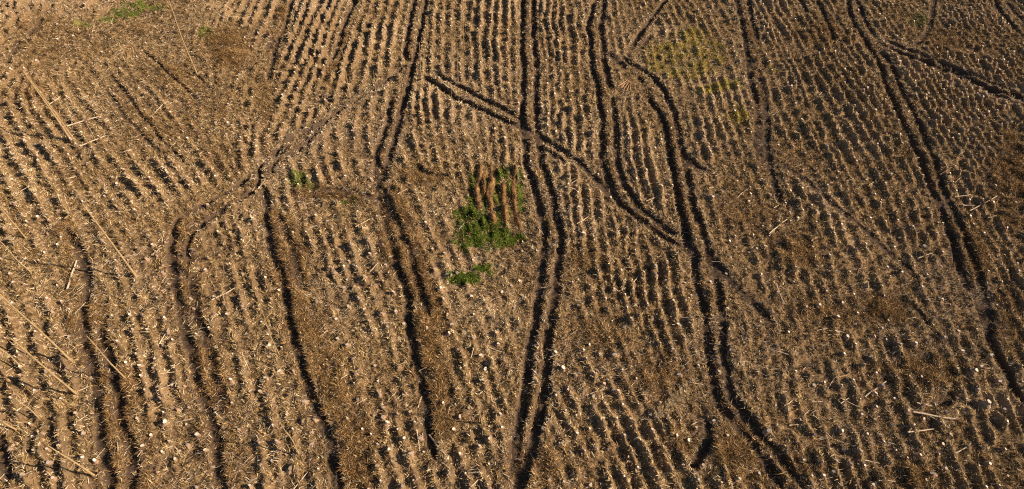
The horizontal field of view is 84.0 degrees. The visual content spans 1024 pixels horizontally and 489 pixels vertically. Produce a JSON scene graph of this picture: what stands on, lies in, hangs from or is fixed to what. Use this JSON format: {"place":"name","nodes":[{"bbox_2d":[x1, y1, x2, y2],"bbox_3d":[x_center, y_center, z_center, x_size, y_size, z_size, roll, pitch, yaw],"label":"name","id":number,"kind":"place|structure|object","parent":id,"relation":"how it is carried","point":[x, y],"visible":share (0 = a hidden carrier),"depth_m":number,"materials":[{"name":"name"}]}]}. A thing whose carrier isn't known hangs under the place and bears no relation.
{"place":"outdoors","nodes":[
{"label":"outdoors","id":0,"kind":"place"},
{"bbox_2d":[0,0,1023,488],"bbox_3d":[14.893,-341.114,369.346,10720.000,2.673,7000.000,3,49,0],"label":"ground","id":1,"kind":"structure","parent":0,"point":[716,270],"depth_m":72.54,"materials":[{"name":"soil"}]},
{"bbox_2d":[0,420,18,429],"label":"bare tree","id":2,"kind":"object","parent":1,"relation":"on","point":[6,424],"visible":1,"depth_m":54.79,"materials":[{"name":"beige plant"}]},
{"bbox_2d":[0,348,19,364],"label":"bare tree","id":3,"kind":"object","parent":1,"relation":"on","point":[16,362],"visible":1,"depth_m":58.23,"materials":[{"name":"beige plant"}]},
{"bbox_2d":[0,207,26,238],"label":"bare tree","id":4,"kind":"object","parent":1,"relation":"on","point":[24,236],"visible":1,"depth_m":69.38,"materials":[{"name":"beige plant"}]},
{"bbox_2d":[0,239,31,272],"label":"bare tree","id":5,"kind":"object","parent":1,"relation":"on","point":[16,257],"visible":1,"depth_m":65.63,"materials":[{"name":"beige plant"}]},
{"bbox_2d":[15,397,40,419],"bbox_3d":[-46.503,15.566,54.893,1.375,4.339,0.992,3,49,0],"label":"bare tree","id":6,"kind":"object","parent":1,"relation":"on","point":[32,411],"visible":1,"depth_m":55.03,"materials":[{"name":"beige plant"}]},
{"bbox_2d":[23,181,46,211],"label":"bare tree","id":7,"kind":"object","parent":1,"relation":"on","point":[36,197],"visible":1,"depth_m":71.96,"materials":[{"name":"beige plant"}]},
{"bbox_2d":[0,294,72,360],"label":"bare tree","id":8,"kind":"object","parent":1,"relation":"on","point":[53,343],"visible":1,"depth_m":56.42,"materials":[{"name":"beige plant"}]},
{"bbox_2d":[10,338,76,394],"bbox_3d":[-44.257,12.008,53.883,1.137,10.731,0.986,24,52,18],"label":"bare tree","id":9,"kind":"object","parent":1,"relation":"on","point":[58,379],"visible":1,"depth_m":54.32,"materials":[{"name":"beige plant"}]},
{"bbox_2d":[23,71,73,137],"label":"bare tree","id":10,"kind":"object","parent":1,"relation":"on","point":[42,96],"visible":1,"depth_m":79.71,"materials":[{"name":"beige plant"}]},
{"bbox_2d":[46,460,54,464],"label":"stump","id":11,"kind":"object","parent":1,"relation":"on","point":[48,462],"visible":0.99,"depth_m":53.12,"materials":[{"name":"beige wood"}]},
{"bbox_2d":[51,476,58,481],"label":"stump","id":12,"kind":"object","parent":1,"relation":"on","point":[53,478],"visible":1,"depth_m":52.24,"materials":[{"name":"beige wood"}]},
{"bbox_2d":[66,260,76,288],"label":"log","id":13,"kind":"object","parent":1,"relation":"on","point":[67,287],"visible":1,"depth_m":67.71,"materials":[{"name":"brown wood"}]},
{"bbox_2d":[48,445,95,476],"bbox_3d":[-38.687,19.071,50.162,0.700,7.525,1.004,22,52,16],"label":"bare tree","id":14,"kind":"object","parent":1,"relation":"on","point":[85,469],"visible":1,"depth_m":50.35,"materials":[{"name":"beige plant"}]},
{"bbox_2d":[67,116,97,126],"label":"log","id":15,"kind":"object","parent":1,"relation":"on","point":[80,121],"visible":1,"depth_m":86.17,"materials":[{"name":"brown wood"}]},
{"bbox_2d":[92,458,98,464],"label":"stump","id":16,"kind":"object","parent":1,"relation":"on","point":[95,462],"visible":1,"depth_m":53.50,"materials":[{"name":"beige wood"}]},
{"bbox_2d":[86,335,124,377],"bbox_3d":[-39.672,11.281,55.829,1.131,8.234,0.741,31,55,23],"label":"bare tree","id":17,"kind":"object","parent":1,"relation":"on","point":[122,375],"visible":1,"depth_m":56.03,"materials":[{"name":"beige plant"}]},
{"bbox_2d":[82,204,136,275],"bbox_3d":[-44.407,-0.371,63.294,0.786,11.962,0.723,-15,51,-15],"label":"bare tree","id":18,"kind":"object","parent":1,"relation":"on","point":[125,261],"visible":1,"depth_m":63.61,"materials":[{"name":"beige plant"}]},
{"bbox_2d":[69,0,167,27],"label":"grass patch","id":19,"kind":"object","parent":1,"relation":"on","point":[134,13],"visible":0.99,"depth_m":108.38,"materials":[{"name":"green plant"}]},
{"bbox_2d":[162,419,169,426],"bbox_3d":[-34.084,17.443,55.858,0.679,0.749,0.821,42,51,19],"label":"stump","id":20,"kind":"object","parent":1,"relation":"on","point":[165,423],"visible":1,"depth_m":55.77,"materials":[{"name":"beige plant"}]},
{"bbox_2d":[168,0,197,76],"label":"bare tree","id":21,"kind":"object","parent":1,"relation":"on","point":[183,41],"visible":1,"depth_m":91.18,"materials":[{"name":"beige plant"}]},
{"bbox_2d":[185,443,191,449],"bbox_3d":[-31.310,19.445,54.973,0.590,0.472,0.733,-26,33,-10],"label":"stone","id":22,"kind":"object","parent":1,"relation":"on","point":[188,445],"visible":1,"depth_m":54.84,"materials":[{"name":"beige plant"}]},
{"bbox_2d":[194,432,200,439],"bbox_3d":[-30.656,18.610,55.521,0.940,0.574,0.798,-12,41,-8],"label":"stump","id":23,"kind":"object","parent":1,"relation":"on","point":[197,434],"visible":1,"depth_m":55.37,"materials":[{"name":"beige plant"}]},
{"bbox_2d":[197,25,213,40],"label":"grass patch","id":24,"kind":"object","parent":1,"relation":"on","point":[199,33],"visible":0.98,"depth_m":103.90,"materials":[{"name":"green plant"}]},
{"bbox_2d":[219,266,225,300],"bbox_3d":[-32.721,4.697,64.374,2.134,5.408,1.238,-23,54,-20],"label":"bare tree","id":25,"kind":"object","parent":1,"relation":"on","point":[223,286],"visible":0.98,"depth_m":64.75,"materials":[{"name":"beige plant"}]},
{"bbox_2d":[228,378,234,384],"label":"stump","id":26,"kind":"object","parent":1,"relation":"on","point":[232,382],"visible":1,"depth_m":59.20,"materials":[{"name":"beige wood"}]},
{"bbox_2d":[261,310,278,354],"bbox_3d":[-25.224,9.221,58.874,1.240,8.154,1.025,3,49,0],"label":"bare tree","id":27,"kind":"object","parent":1,"relation":"on","point":[270,335],"visible":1,"depth_m":59.07,"materials":[{"name":"beige plant"}]},
{"bbox_2d":[286,466,291,474],"bbox_3d":[-20.863,21.107,53.568,0.766,0.670,0.885,29,46,10],"label":"stump","id":28,"kind":"object","parent":1,"relation":"on","point":[289,469],"visible":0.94,"depth_m":53.43,"materials":[{"name":"beige wood"}]},
{"bbox_2d":[280,422,299,454],"bbox_3d":[-20.455,17.754,52.105,1.068,7.194,1.115,20,51,15],"label":"bare tree","id":29,"kind":"object","parent":1,"relation":"on","point":[291,439],"visible":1,"depth_m":52.24,"materials":[{"name":"beige plant"}]},
{"bbox_2d":[287,167,316,191],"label":"grass patch","id":30,"kind":"object","parent":1,"relation":"on","point":[294,174],"visible":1,"depth_m":79.68,"materials":[{"name":"green plant"}]},
{"bbox_2d":[301,399,308,405],"bbox_3d":[-21.195,16.099,58.103,0.998,0.368,0.817,-30,43,-27],"label":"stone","id":31,"kind":"object","parent":1,"relation":"on","point":[305,401],"visible":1,"depth_m":58.01,"materials":[{"name":"beige stone"}]},
{"bbox_2d":[341,51,349,98],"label":"bare tree","id":32,"kind":"object","parent":1,"relation":"on","point":[346,77],"visible":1,"depth_m":89.06,"materials":[{"name":"beige plant"}]},
{"bbox_2d":[339,196,356,205],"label":"grass patch","id":33,"kind":"object","parent":1,"relation":"on","point":[347,200],"visible":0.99,"depth_m":77.61,"materials":[{"name":"green plant"}]},
{"bbox_2d":[382,420,391,426],"bbox_3d":[-12.411,17.776,56.852,1.000,0.463,0.804,-9,35,-32],"label":"stump","id":34,"kind":"object","parent":1,"relation":"on","point":[386,422],"visible":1,"depth_m":56.67,"materials":[{"name":"beige plant"}]},
{"bbox_2d":[419,43,422,80],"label":"bare tree","id":35,"kind":"object","parent":1,"relation":"on","point":[419,58],"visible":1,"depth_m":92.93,"materials":[{"name":"beige plant"}]},
{"bbox_2d":[429,434,447,458],"bbox_3d":[-7.193,19.650,55.410,0.169,0.170,3.434,-30,42,-25],"label":"log","id":36,"kind":"object","parent":1,"relation":"on","point":[430,436],"visible":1,"depth_m":55.52,"materials":[{"name":"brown wood"}]},
{"bbox_2d":[445,263,496,284],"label":"grass patch","id":37,"kind":"object","parent":1,"relation":"on","point":[461,276],"visible":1,"depth_m":69.31,"materials":[{"name":"green plant"}]},
{"bbox_2d":[473,163,481,211],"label":"bracken heap","id":38,"kind":"object","parent":1,"relation":"on","point":[477,203],"visible":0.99,"depth_m":79.22,"materials":[{"name":"brown plant"}]},
{"bbox_2d":[481,166,487,200],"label":"bracken heap","id":39,"kind":"object","parent":1,"relation":"on","point":[484,185],"visible":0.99,"depth_m":79.55,"materials":[{"name":"brown plant"}]},
{"bbox_2d":[449,203,525,253],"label":"grass patch","id":40,"kind":"object","parent":1,"relation":"on","point":[474,238],"visible":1,"depth_m":74.23,"materials":[{"name":"green plant"}]},
{"bbox_2d":[486,162,497,226],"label":"bracken heap","id":41,"kind":"object","parent":1,"relation":"on","point":[489,194],"visible":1,"depth_m":78.23,"materials":[{"name":"brown plant"}]},
{"bbox_2d":[465,162,524,223],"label":"grass patch","id":42,"kind":"object","parent":1,"relation":"on","point":[508,187],"visible":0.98,"depth_m":79.13,"materials":[{"name":"green plant"}]},
{"bbox_2d":[499,181,508,222],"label":"bracken heap","id":43,"kind":"object","parent":1,"relation":"on","point":[504,207],"visible":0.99,"depth_m":77.78,"materials":[{"name":"brown plant"}]},
{"bbox_2d":[0,0,1023,488],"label":"brash","id":44,"kind":"object","parent":1,"relation":"on","point":[430,342],"visible":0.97,"depth_m":68.06,"materials":[{"name":"brown plant"}]},
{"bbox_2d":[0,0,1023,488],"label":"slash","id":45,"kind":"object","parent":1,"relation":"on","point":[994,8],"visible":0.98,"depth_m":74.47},
{"bbox_2d":[0,0,1023,488],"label":"stump rows","id":46,"kind":"object","parent":1,"relation":"on","point":[544,160],"visible":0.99,"depth_m":85.37,"materials":[{"name":"brown plant"}]},
{"bbox_2d":[511,164,521,231],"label":"bracken heap","id":47,"kind":"object","parent":1,"relation":"on","point":[514,188],"visible":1,"depth_m":78.73,"materials":[{"name":"brown plant"}]},
{"bbox_2d":[654,383,692,419],"bbox_3d":[16.620,16.232,59.028,5.994,0.682,2.062,-28,55,-24],"label":"fallen treetop","id":48,"kind":"object","parent":1,"relation":"on","point":[676,397],"visible":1,"depth_m":59.17,"materials":[{"name":"brown plant"}]},
{"bbox_2d":[642,23,750,125],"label":"moss patch","id":49,"kind":"object","parent":1,"relation":"on","point":[699,70],"visible":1,"depth_m":103.98,"materials":[{"name":"green plant"}]},
{"bbox_2d":[695,78,743,94],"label":"moss patch","id":50,"kind":"object","parent":1,"relation":"on","point":[714,85],"visible":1,"depth_m":97.60,"materials":[{"name":"green plant"}]},
{"bbox_2d":[762,428,771,435],"bbox_3d":[25.877,18.808,57.351,1.077,0.614,0.823,-24,57,-14],"label":"stump","id":51,"kind":"object","parent":1,"relation":"on","point":[765,432],"visible":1,"depth_m":57.32,"materials":[{"name":"grey plant"}]},
{"bbox_2d":[842,334,848,341],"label":"stump","id":52,"kind":"object","parent":1,"relation":"on","point":[846,337],"visible":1,"depth_m":65.04,"materials":[{"name":"beige wood"}]},
{"bbox_2d":[846,462,853,468],"bbox_3d":[32.743,21.220,55.007,0.501,0.480,0.715,-23,49,-28],"label":"stump","id":53,"kind":"object","parent":1,"relation":"on","point":[850,463],"visible":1,"depth_m":54.95,"materials":[{"name":"beige plant"}]},
{"bbox_2d":[869,334,875,339],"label":"stump","id":54,"kind":"object","parent":1,"relation":"on","point":[871,336],"visible":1,"depth_m":65.20,"materials":[{"name":"brown wood"}]},
{"bbox_2d":[864,381,886,396],"bbox_3d":[38.939,15.476,60.983,3.471,0.172,0.212,-26,55,-18],"label":"log","id":55,"kind":"object","parent":1,"relation":"on","point":[867,394],"visible":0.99,"depth_m":60.77,"materials":[{"name":"brown wood"}]},
{"bbox_2d":[911,12,928,25],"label":"moss patch","id":56,"kind":"object","parent":1,"relation":"on","point":[921,14],"visible":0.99,"depth_m":115.34,"materials":[{"name":"green plant"}]},
{"bbox_2d":[913,411,955,418],"bbox_3d":[43.715,17.708,58.906,4.103,0.220,0.267,8,49,7],"label":"log","id":57,"kind":"object","parent":1,"relation":"on","point":[932,415],"visible":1,"depth_m":58.87,"materials":[{"name":"brown wood"}]},
{"bbox_2d":[970,367,977,373],"bbox_3d":[50.402,13.671,61.960,0.875,0.450,0.925,9,60,-25],"label":"stump","id":58,"kind":"object","parent":1,"relation":"on","point":[975,370],"visible":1,"depth_m":61.87,"materials":[{"name":"brown wood"}]},
{"bbox_2d":[981,399,990,408],"bbox_3d":[49.736,16.567,59.468,0.733,0.616,1.086,13,34,-6],"label":"stump","id":59,"kind":"object","parent":1,"relation":"on","point":[986,403],"visible":1,"depth_m":59.33,"materials":[{"name":"beige plant"}]},
{"bbox_2d":[983,461,991,465],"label":"stump","id":60,"kind":"object","parent":1,"relation":"on","point":[986,463],"visible":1,"depth_m":55.73,"materials":[{"name":"beige plant"}]}
]}

